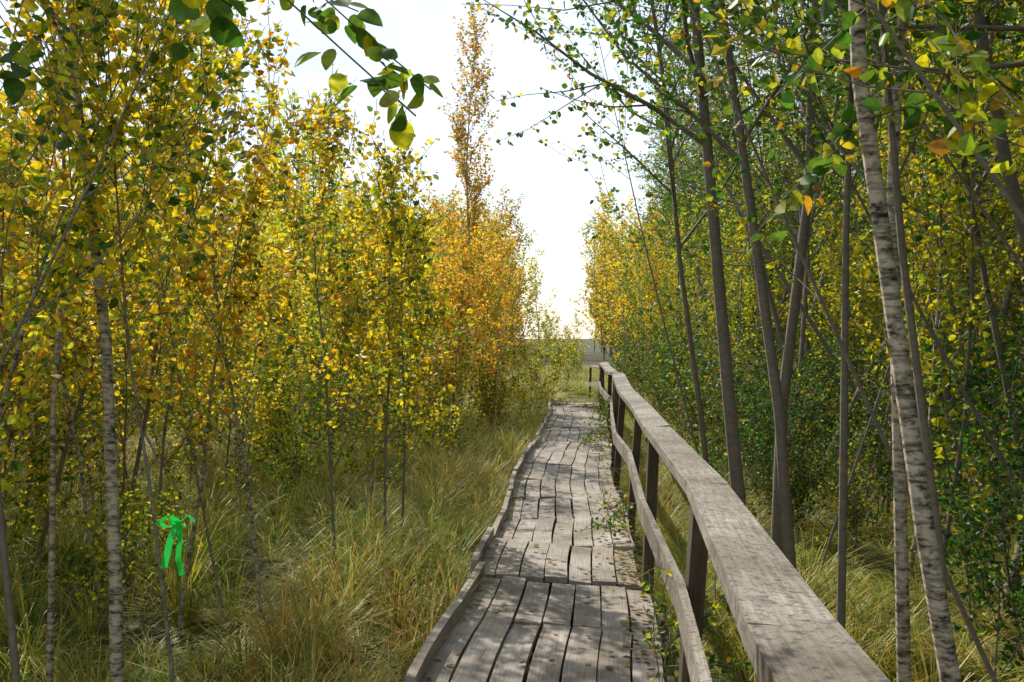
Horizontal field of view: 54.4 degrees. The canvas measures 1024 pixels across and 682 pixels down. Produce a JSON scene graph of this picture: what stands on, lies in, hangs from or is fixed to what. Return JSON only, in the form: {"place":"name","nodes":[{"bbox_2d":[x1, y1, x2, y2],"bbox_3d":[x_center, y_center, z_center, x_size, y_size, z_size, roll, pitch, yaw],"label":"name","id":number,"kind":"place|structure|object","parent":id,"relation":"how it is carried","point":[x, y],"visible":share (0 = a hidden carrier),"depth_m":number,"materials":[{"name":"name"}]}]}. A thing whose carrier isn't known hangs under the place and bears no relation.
{"place":"outdoors","nodes":[
{"label":"outdoors","id":0,"kind":"place"},
{"bbox_2d":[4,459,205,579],"bbox_3d":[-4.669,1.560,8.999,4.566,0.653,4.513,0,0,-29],"label":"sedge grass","id":1,"kind":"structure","parent":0,"point":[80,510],"depth_m":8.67,"materials":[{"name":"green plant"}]},
{"bbox_2d":[0,0,367,105],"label":"branch","id":2,"kind":"object","parent":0,"point":[14,86],"visible":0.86,"depth_m":2.83,"materials":[{"name":"green plant"}]},
{"bbox_2d":[171,0,442,108],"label":"branch","id":3,"kind":"object","parent":2,"relation":"attached to","point":[366,41],"visible":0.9,"depth_m":2.67,"materials":[{"name":"green plant"}]},
{"bbox_2d":[168,0,416,150],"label":"branch","id":4,"kind":"object","parent":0,"point":[217,18],"visible":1,"depth_m":2.12,"materials":[{"name":"green plant"}]},
{"bbox_2d":[0,0,1018,338],"label":"sky","id":5,"kind":"structure","parent":0,"point":[557,197],"materials":[{"name":"white"}]},
{"bbox_2d":[0,339,1023,681],"bbox_3d":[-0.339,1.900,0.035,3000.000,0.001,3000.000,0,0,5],"label":"ground","id":6,"kind":"structure","parent":0,"point":[592,357],"depth_m":7.28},
{"bbox_2d":[0,480,19,681],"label":"birch tree","id":7,"kind":"object","parent":6,"relation":"on","point":[11,630],"visible":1,"depth_m":3.27,"materials":[{"name":"grey plant"}]},
{"bbox_2d":[33,0,123,681],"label":"birch tree","id":8,"kind":"object","parent":6,"relation":"on","point":[116,651],"visible":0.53,"depth_m":4.10,"materials":[{"name":"grey plant"}]},
{"bbox_2d":[0,0,170,681],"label":"birch tree","id":9,"kind":"object","parent":6,"relation":"on","point":[51,570],"visible":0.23,"depth_m":4.88,"materials":[{"name":"yellow plant"}]},
{"bbox_2d":[0,390,202,650],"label":"shrub clump","id":10,"kind":"object","parent":6,"relation":"on","point":[129,515],"visible":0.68,"depth_m":6.80,"materials":[{"name":"green plant"}]},
{"bbox_2d":[2,450,214,537],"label":"sedge grass","id":11,"kind":"structure","parent":6,"relation":"on","point":[22,475],"depth_m":10.90,"materials":[{"name":"green plant"}]},
{"bbox_2d":[0,0,248,578],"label":"birch clump","id":12,"kind":"object","parent":6,"relation":"on","point":[45,475],"visible":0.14,"depth_m":7.71,"materials":[{"name":"yellow plant"}]},
{"bbox_2d":[0,520,255,681],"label":"sedge grass","id":13,"kind":"structure","parent":6,"relation":"on","point":[26,656],"depth_m":5.27,"materials":[{"name":"green plant"}]},
{"bbox_2d":[0,0,257,367],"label":"leaning birch tree","id":14,"kind":"object","parent":6,"relation":"on","point":[157,159],"visible":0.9,"depth_m":3.60,"materials":[{"name":"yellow plant"}]},
{"bbox_2d":[0,0,263,491],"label":"birch clump","id":15,"kind":"object","parent":6,"relation":"on","point":[58,271],"visible":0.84,"depth_m":3.93,"materials":[{"name":"yellow plant"}]},
{"bbox_2d":[8,70,259,471],"bbox_3d":[-6.226,-0.657,14.248,5.143,5.243,4.534,0,0,40],"label":"birch clump","id":16,"kind":"object","parent":6,"relation":"on","point":[164,362],"visible":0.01,"depth_m":14.20,"materials":[{"name":"yellow plant"}]},
{"bbox_2d":[0,0,271,681],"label":"birch tree","id":17,"kind":"object","parent":6,"relation":"on","point":[192,179],"visible":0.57,"depth_m":4.10,"materials":[{"name":"yellow plant"}]},
{"bbox_2d":[156,514,194,575],"bbox_3d":[-1.335,0.806,3.955,0.152,0.240,0.084,0,0,-18],"label":"ribbon","id":18,"kind":"object","parent":17,"relation":"attached to","point":[176,525],"visible":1,"depth_m":3.94,"materials":[{"name":"green"}]},
{"bbox_2d":[0,462,300,656],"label":"sedge grass","id":19,"kind":"structure","parent":6,"relation":"on","point":[195,577],"depth_m":6.69,"materials":[{"name":"green plant"}]},
{"bbox_2d":[0,146,324,539],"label":"birch clump","id":20,"kind":"object","parent":6,"relation":"on","point":[285,234],"visible":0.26,"depth_m":10.08,"materials":[{"name":"yellow plant"}]},
{"bbox_2d":[72,28,266,641],"bbox_3d":[-2.402,-0.132,6.722,1.448,4.223,1.014,0,0,5],"label":"leaning birch tree","id":21,"kind":"object","parent":6,"relation":"on","point":[111,211],"visible":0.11,"depth_m":6.42,"materials":[{"name":"yellow plant"}]},
{"bbox_2d":[0,0,343,643],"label":"birch clump","id":22,"kind":"object","parent":6,"relation":"on","point":[236,294],"visible":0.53,"depth_m":5.72,"materials":[{"name":"yellow plant"}]},
{"bbox_2d":[28,440,325,491],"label":"sedge grass","id":23,"kind":"structure","parent":6,"relation":"on","point":[150,467],"depth_m":13.46,"materials":[{"name":"green plant"}]},
{"bbox_2d":[91,0,313,637],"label":"birch tree","id":24,"kind":"object","parent":6,"relation":"on","point":[197,276],"visible":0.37,"depth_m":6.21,"materials":[{"name":"yellow plant"}]},
{"bbox_2d":[58,87,385,450],"bbox_3d":[-4.533,-0.927,16.683,5.006,5.790,5.680,0,0,5],"label":"birch clump","id":25,"kind":"object","parent":6,"relation":"on","point":[307,292],"visible":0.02,"depth_m":15.40,"materials":[{"name":"yellow plant"}]},
{"bbox_2d":[2,621,447,681],"bbox_3d":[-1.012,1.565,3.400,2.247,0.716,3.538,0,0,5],"label":"sedge grass","id":26,"kind":"structure","parent":6,"relation":"on","point":[313,665],"depth_m":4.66,"materials":[{"name":"green plant"}]},
{"bbox_2d":[1,63,450,492],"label":"birch clump","id":27,"kind":"object","parent":6,"relation":"on","point":[282,222],"visible":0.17,"depth_m":12.38,"materials":[{"name":"yellow plant"}]},
{"bbox_2d":[6,445,498,591],"bbox_3d":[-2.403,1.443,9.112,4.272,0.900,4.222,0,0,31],"label":"sedge grass","id":28,"kind":"structure","parent":6,"relation":"on","point":[297,507],"depth_m":9.26,"materials":[{"name":"green plant"}]},
{"bbox_2d":[196,308,423,516],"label":"shrub clump","id":29,"kind":"object","parent":6,"relation":"on","point":[318,403],"visible":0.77,"depth_m":10.52,"materials":[{"name":"green plant"}]},
{"bbox_2d":[170,421,498,506],"bbox_3d":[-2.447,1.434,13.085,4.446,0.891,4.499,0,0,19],"label":"sedge grass","id":30,"kind":"structure","parent":6,"relation":"on","point":[393,456],"depth_m":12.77,"materials":[{"name":"green plant"}]},
{"bbox_2d":[244,64,431,603],"bbox_3d":[-1.296,-0.084,7.357,1.357,4.119,1.406,0,0,5],"label":"birch tree","id":31,"kind":"object","parent":6,"relation":"on","point":[341,262],"visible":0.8,"depth_m":7.29,"materials":[{"name":"yellow plant"}]},
{"bbox_2d":[144,475,537,681],"bbox_3d":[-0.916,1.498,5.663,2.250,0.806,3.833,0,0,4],"label":"sedge grass","id":32,"kind":"structure","parent":6,"relation":"on","point":[289,638],"depth_m":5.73,"materials":[{"name":"green plant"}]},
{"bbox_2d":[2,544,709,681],"bbox_3d":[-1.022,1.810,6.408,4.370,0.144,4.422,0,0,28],"label":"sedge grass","id":33,"kind":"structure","parent":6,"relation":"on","point":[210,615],"depth_m":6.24,"materials":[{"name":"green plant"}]},
{"bbox_2d":[304,90,470,554],"bbox_3d":[-0.882,-0.041,8.184,1.508,4.028,1.141,0,0,-39],"label":"birch tree","id":34,"kind":"object","parent":6,"relation":"on","point":[391,179],"visible":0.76,"depth_m":7.99,"materials":[{"name":"yellow plant"}]},
{"bbox_2d":[331,138,473,548],"bbox_3d":[-0.857,0.188,8.082,1.196,3.570,1.028,0,0,-18],"label":"birch tree","id":35,"kind":"object","parent":6,"relation":"on","point":[411,233],"visible":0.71,"depth_m":8.11,"materials":[{"name":"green plant"}]},
{"bbox_2d":[280,184,528,442],"bbox_3d":[-2.280,-0.479,19.098,4.743,4.835,4.181,0,0,-20],"label":"birch clump","id":36,"kind":"object","parent":6,"relation":"on","point":[480,287],"visible":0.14,"depth_m":18.48,"materials":[{"name":"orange plant"}]},
{"bbox_2d":[320,298,490,470],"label":"shrub clump","id":37,"kind":"object","parent":6,"relation":"on","point":[435,406],"visible":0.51,"depth_m":14.14,"materials":[{"name":"green plant"}]},
{"bbox_2d":[282,187,529,456],"bbox_3d":[-1.260,-0.376,16.273,4.602,4.639,3.497,0,0,43],"label":"birch clump","id":38,"kind":"object","parent":6,"relation":"on","point":[447,272],"visible":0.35,"depth_m":15.71,"materials":[{"name":"yellow plant"}]},
{"bbox_2d":[299,181,520,403],"bbox_3d":[-2.040,-0.963,26.252,5.749,5.793,4.751,0,0,25],"label":"birch clump","id":39,"kind":"object","parent":6,"relation":"on","point":[498,252],"visible":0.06,"depth_m":26.10,"materials":[{"name":"yellow plant"}]},
{"bbox_2d":[304,224,540,419],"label":"birch clump","id":40,"kind":"object","parent":6,"relation":"on","point":[527,280],"visible":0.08,"depth_m":21.92,"materials":[{"name":"yellow plant"}]},
{"bbox_2d":[342,450,551,548],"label":"sedge grass","id":41,"kind":"structure","parent":6,"relation":"on","point":[498,500],"depth_m":10.34,"materials":[{"name":"green plant"}]},
{"bbox_2d":[374,306,525,435],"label":"shrub clump","id":42,"kind":"object","parent":6,"relation":"on","point":[500,392],"visible":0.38,"depth_m":17.74,"materials":[{"name":"green plant"}]},
{"bbox_2d":[383,432,531,505],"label":"sedge grass","id":43,"kind":"structure","parent":6,"relation":"on","point":[488,473],"depth_m":12.06,"materials":[{"name":"green plant"}]},
{"bbox_2d":[427,0,503,413],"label":"tall birch tree","id":44,"kind":"object","parent":6,"relation":"on","point":[465,168],"depth_m":20.55,"materials":[{"name":"orange plant"}]},
{"bbox_2d":[408,322,566,428],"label":"shrub clump","id":45,"kind":"object","parent":6,"relation":"on","point":[524,348],"visible":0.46,"depth_m":18.26,"materials":[{"name":"green plant"}]},
{"bbox_2d":[413,405,566,471],"bbox_3d":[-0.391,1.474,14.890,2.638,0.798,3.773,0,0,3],"label":"sedge grass","id":46,"kind":"structure","parent":6,"relation":"on","point":[520,446],"depth_m":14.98,"materials":[{"name":"green plant"}]},
{"bbox_2d":[469,317,580,407],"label":"shrub clump","id":47,"kind":"object","parent":6,"relation":"on","point":[558,375],"visible":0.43,"depth_m":22.94,"materials":[{"name":"green plant"}]},
{"bbox_2d":[502,316,589,378],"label":"shrub clump","id":48,"kind":"object","parent":6,"relation":"on","point":[546,332],"visible":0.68,"depth_m":42.56,"materials":[{"name":"green plant"}]},
{"bbox_2d":[457,407,674,681],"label":"boardwalk sleepers","id":49,"kind":"object","parent":6,"relation":"on","point":[666,678],"visible":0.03,"depth_m":7.16,"materials":[{"name":"brown wood"}]},
{"bbox_2d":[405,398,663,681],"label":"boardwalk deck","id":50,"kind":"structure","parent":49,"relation":"on","point":[483,649],"depth_m":6.33,"materials":[{"name":"grey wood"}]},
{"bbox_2d":[427,403,663,678],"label":"leaf litter on deck","id":51,"kind":"object","parent":50,"relation":"on","point":[610,651],"visible":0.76,"depth_m":6.79,"materials":[{"name":"brown plant"}]},
{"bbox_2d":[575,396,755,681],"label":"sprig plants","id":52,"kind":"object","parent":50,"relation":"on","point":[707,623],"visible":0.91,"depth_m":4.42,"materials":[{"name":"green plant"}]},
{"bbox_2d":[464,0,745,505],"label":"alder tree","id":53,"kind":"object","parent":6,"relation":"on","point":[731,428],"visible":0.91,"depth_m":6.76,"materials":[{"name":"grey plant"}]},
{"bbox_2d":[533,0,699,454],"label":"leaning birch tree","id":54,"kind":"object","parent":6,"relation":"on","point":[610,193],"visible":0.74,"depth_m":9.93,"materials":[{"name":"green plant"}]},
{"bbox_2d":[580,190,687,359],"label":"birch clump","id":55,"kind":"object","parent":6,"relation":"on","point":[605,247],"visible":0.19,"depth_m":78.84,"materials":[{"name":"yellow plant"}]},
{"bbox_2d":[592,190,712,367],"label":"birch clump","id":56,"kind":"object","parent":6,"relation":"on","point":[622,296],"visible":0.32,"depth_m":56.09,"materials":[{"name":"yellow plant"}]},
{"bbox_2d":[389,511,926,620],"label":"sedge grass","id":57,"kind":"structure","parent":6,"relation":"on","point":[638,552],"depth_m":8.27,"materials":[{"name":"green plant"}]},
{"bbox_2d":[589,367,759,681],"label":"railing posts","id":58,"kind":"object","parent":6,"relation":"on","point":[696,566],"visible":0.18,"depth_m":6.54,"materials":[{"name":"wood"}]},
{"bbox_2d":[588,362,890,681],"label":"wooden railing","id":59,"kind":"object","parent":58,"relation":"attached to","point":[790,628],"visible":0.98,"depth_m":2.41,"materials":[{"name":"grey wood"}]},
{"bbox_2d":[594,450,766,507],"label":"sedge grass","id":60,"kind":"structure","parent":6,"relation":"on","point":[642,476],"depth_m":11.66,"materials":[{"name":"green plant"}]},
{"bbox_2d":[522,0,845,463],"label":"alder tree","id":61,"kind":"object","parent":6,"relation":"on","point":[669,143],"visible":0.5,"depth_m":7.95,"materials":[{"name":"green plant"}]},
{"bbox_2d":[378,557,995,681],"bbox_3d":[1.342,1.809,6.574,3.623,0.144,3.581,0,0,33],"label":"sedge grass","id":62,"kind":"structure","parent":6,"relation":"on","point":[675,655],"depth_m":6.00,"materials":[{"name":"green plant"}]},
{"bbox_2d":[617,14,759,378],"bbox_3d":[5.150,-4.007,28.730,4.778,11.862,5.453,0,0,-23],"label":"alder clump","id":63,"kind":"object","parent":6,"relation":"on","point":[636,268],"visible":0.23,"depth_m":28.42,"materials":[{"name":"green plant"}]},
{"bbox_2d":[595,474,814,545],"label":"sedge grass","id":64,"kind":"structure","parent":6,"relation":"on","point":[671,503],"depth_m":9.74,"materials":[{"name":"green plant"}]},
{"bbox_2d":[647,77,794,401],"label":"alder clump","id":65,"kind":"object","parent":6,"relation":"on","point":[667,322],"visible":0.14,"depth_m":24.34,"materials":[{"name":"green plant"}]},
{"bbox_2d":[630,300,823,449],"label":"shrub clump","id":66,"kind":"object","parent":6,"relation":"on","point":[683,349],"visible":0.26,"depth_m":17.34,"materials":[{"name":"green plant"}]},
{"bbox_2d":[578,0,890,569],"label":"alder tree","id":67,"kind":"object","parent":6,"relation":"on","point":[787,528],"visible":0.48,"depth_m":6.58,"materials":[{"name":"grey plant"}]},
{"bbox_2d":[610,1,868,398],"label":"alder clump","id":68,"kind":"object","parent":6,"relation":"on","point":[631,363],"visible":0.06,"depth_m":22.50,"materials":[{"name":"green plant"}]},
{"bbox_2d":[642,336,838,487],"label":"shrub clump","id":69,"kind":"object","parent":6,"relation":"on","point":[714,430],"visible":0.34,"depth_m":12.60,"materials":[{"name":"green plant"}]},
{"bbox_2d":[619,65,882,370],"bbox_3d":[7.351,-3.853,30.254,8.196,11.566,5.939,0,0,33],"label":"alder clump","id":70,"kind":"object","parent":6,"relation":"on","point":[658,169],"visible":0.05,"depth_m":30.04,"materials":[{"name":"green plant"}]},
{"bbox_2d":[672,0,844,552],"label":"alder tree","id":71,"kind":"object","parent":6,"relation":"on","point":[789,349],"visible":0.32,"depth_m":7.13,"materials":[{"name":"grey plant"}]},
{"bbox_2d":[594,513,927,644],"bbox_3d":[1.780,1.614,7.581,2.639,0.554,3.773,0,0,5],"label":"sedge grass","id":72,"kind":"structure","parent":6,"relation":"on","point":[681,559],"depth_m":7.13,"materials":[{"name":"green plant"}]},
{"bbox_2d":[659,2,875,425],"bbox_3d":[5.738,-2.772,20.918,4.836,9.418,6.674,0,0,24],"label":"alder clump","id":73,"kind":"object","parent":6,"relation":"on","point":[710,278],"visible":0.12,"depth_m":20.11,"materials":[{"name":"green plant"}]},
{"bbox_2d":[690,297,852,480],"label":"shrub clump","id":74,"kind":"object","parent":6,"relation":"on","point":[759,353],"visible":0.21,"depth_m":13.73,"materials":[{"name":"green plant"}]},
{"bbox_2d":[563,0,1023,633],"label":"alder clump","id":75,"kind":"object","parent":6,"relation":"on","point":[1005,150],"visible":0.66,"depth_m":6.28,"materials":[{"name":"green plant"}]},
{"bbox_2d":[694,356,892,532],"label":"shrub clump","id":76,"kind":"object","parent":6,"relation":"on","point":[761,445],"visible":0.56,"depth_m":9.34,"materials":[{"name":"green plant"}]},
{"bbox_2d":[679,0,915,681],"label":"birch tree","id":77,"kind":"object","parent":6,"relation":"on","point":[903,638],"visible":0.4,"depth_m":4.24,"materials":[{"name":"grey plant"}]},
{"bbox_2d":[587,0,1023,481],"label":"alder clump","id":78,"kind":"object","parent":6,"relation":"on","point":[837,102],"visible":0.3,"depth_m":13.83,"materials":[{"name":"green plant"}]},
{"bbox_2d":[645,0,997,681],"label":"leaning birch tree","id":79,"kind":"object","parent":6,"relation":"on","point":[727,110],"visible":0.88,"depth_m":4.55,"materials":[{"name":"green plant"}]},
{"bbox_2d":[754,367,893,569],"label":"shrub clump","id":80,"kind":"object","parent":6,"relation":"on","point":[852,495],"visible":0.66,"depth_m":9.02,"materials":[{"name":"green plant"}]},
{"bbox_2d":[635,0,1018,600],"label":"alder tree","id":81,"kind":"object","parent":6,"relation":"on","point":[883,54],"visible":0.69,"depth_m":3.63,"materials":[{"name":"grey plant"}]},
{"bbox_2d":[703,14,1023,257],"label":"tree branch","id":82,"kind":"object","parent":81,"relation":"attached to","point":[916,104],"visible":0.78,"depth_m":3.30,"materials":[{"name":"green plant"}]},
{"bbox_2d":[631,0,1023,533],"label":"alder clump","id":83,"kind":"object","parent":6,"relation":"on","point":[864,304],"visible":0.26,"depth_m":10.15,"materials":[{"name":"green plant"}]},
{"bbox_2d":[671,487,1016,559],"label":"sedge grass","id":84,"kind":"structure","parent":6,"relation":"on","point":[862,527],"depth_m":9.66,"materials":[{"name":"green plant"}]},
{"bbox_2d":[678,0,1015,628],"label":"alder tree","id":85,"kind":"object","parent":6,"relation":"on","point":[842,536],"visible":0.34,"depth_m":5.11,"materials":[{"name":"green plant"}]},
{"bbox_2d":[687,521,1023,622],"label":"sedge grass","id":86,"kind":"structure","parent":6,"relation":"on","point":[882,548],"depth_m":8.01,"materials":[{"name":"green plant"}]},
{"bbox_2d":[688,0,1023,224],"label":"tree","id":87,"kind":"object","parent":6,"relation":"on","point":[754,14],"visible":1,"depth_m":2.61,"materials":[{"name":"green plant"}]},
{"bbox_2d":[695,0,1022,453],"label":"alder clump","id":88,"kind":"object","parent":6,"relation":"on","point":[858,221],"visible":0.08,"depth_m":16.91,"materials":[{"name":"green plant"}]},
{"bbox_2d":[722,0,1023,499],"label":"leaning birch tree","id":89,"kind":"object","parent":6,"relation":"on","point":[804,154],"visible":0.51,"depth_m":5.63,"materials":[{"name":"green plant"}]},
{"bbox_2d":[737,0,1023,270],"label":"leaning birch tree","id":90,"kind":"object","parent":6,"relation":"on","point":[923,206],"visible":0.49,"depth_m":5.46,"materials":[{"name":"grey plant"}]},
{"bbox_2d":[848,0,961,681],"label":"birch tree","id":91,"kind":"object","parent":6,"relation":"on","point":[937,602],"visible":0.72,"depth_m":3.00,"materials":[{"name":"grey plant"}]},
{"bbox_2d":[813,290,996,487],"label":"shrub clump","id":92,"kind":"object","parent":6,"relation":"on","point":[836,404],"visible":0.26,"depth_m":12.45,"materials":[{"name":"green plant"}]},
{"bbox_2d":[814,2,1023,587],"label":"leaning birch tree","id":93,"kind":"object","parent":6,"relation":"on","point":[979,167],"visible":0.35,"depth_m":7.50,"materials":[{"name":"green plant"}]},
{"bbox_2d":[842,0,1023,607],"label":"alder clump","id":94,"kind":"object","parent":6,"relation":"on","point":[983,476],"visible":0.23,"depth_m":7.90,"materials":[{"name":"green plant"}]},
{"bbox_2d":[850,350,1022,509],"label":"shrub clump","id":95,"kind":"object","parent":6,"relation":"on","point":[885,406],"visible":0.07,"depth_m":10.98,"materials":[{"name":"green plant"}]},
{"bbox_2d":[892,0,1023,175],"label":"leaves","id":96,"kind":"object","parent":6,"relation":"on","point":[985,83],"visible":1,"depth_m":2.47,"materials":[{"name":"green plant"}]},
{"bbox_2d":[775,0,921,108],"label":"tree branch","id":97,"kind":"object","parent":96,"relation":"attached to","point":[843,40],"visible":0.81,"depth_m":2.93,"materials":[{"name":"green plant"}]},
{"bbox_2d":[912,0,992,156],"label":"tree branch","id":98,"kind":"object","parent":96,"relation":"attached to","point":[945,146],"visible":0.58,"depth_m":2.75,"materials":[{"name":"green plant"}]},
{"bbox_2d":[901,1,1023,303],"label":"leaves","id":99,"kind":"object","parent":6,"relation":"on","point":[1009,53],"visible":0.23,"depth_m":8.32,"materials":[{"name":"green plant"}]},
{"bbox_2d":[908,474,1023,622],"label":"shrub clump","id":100,"kind":"object","parent":6,"relation":"on","point":[957,493],"visible":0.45,"depth_m":6.35,"materials":[{"name":"green plant"}]},
{"bbox_2d":[918,4,1023,475],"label":"alder clump","id":101,"kind":"object","parent":6,"relation":"on","point":[955,296],"visible":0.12,"depth_m":14.23,"materials":[{"name":"green plant"}]},
{"bbox_2d":[926,2,1023,448],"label":"alder clump","id":102,"kind":"object","parent":6,"relation":"on","point":[1014,309],"visible":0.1,"depth_m":16.03,"materials":[{"name":"green plant"}]},
{"bbox_2d":[941,356,1023,681],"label":"shrub clump","id":103,"kind":"object","parent":6,"relation":"on","point":[984,599],"visible":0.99,"depth_m":5.03,"materials":[{"name":"green plant"}]},
{"bbox_2d":[653,546,1023,681],"bbox_3d":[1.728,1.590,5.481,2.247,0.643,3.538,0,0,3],"label":"sedge grass","id":104,"kind":"structure","parent":0,"point":[881,650],"depth_m":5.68,"materials":[{"name":"green plant"}]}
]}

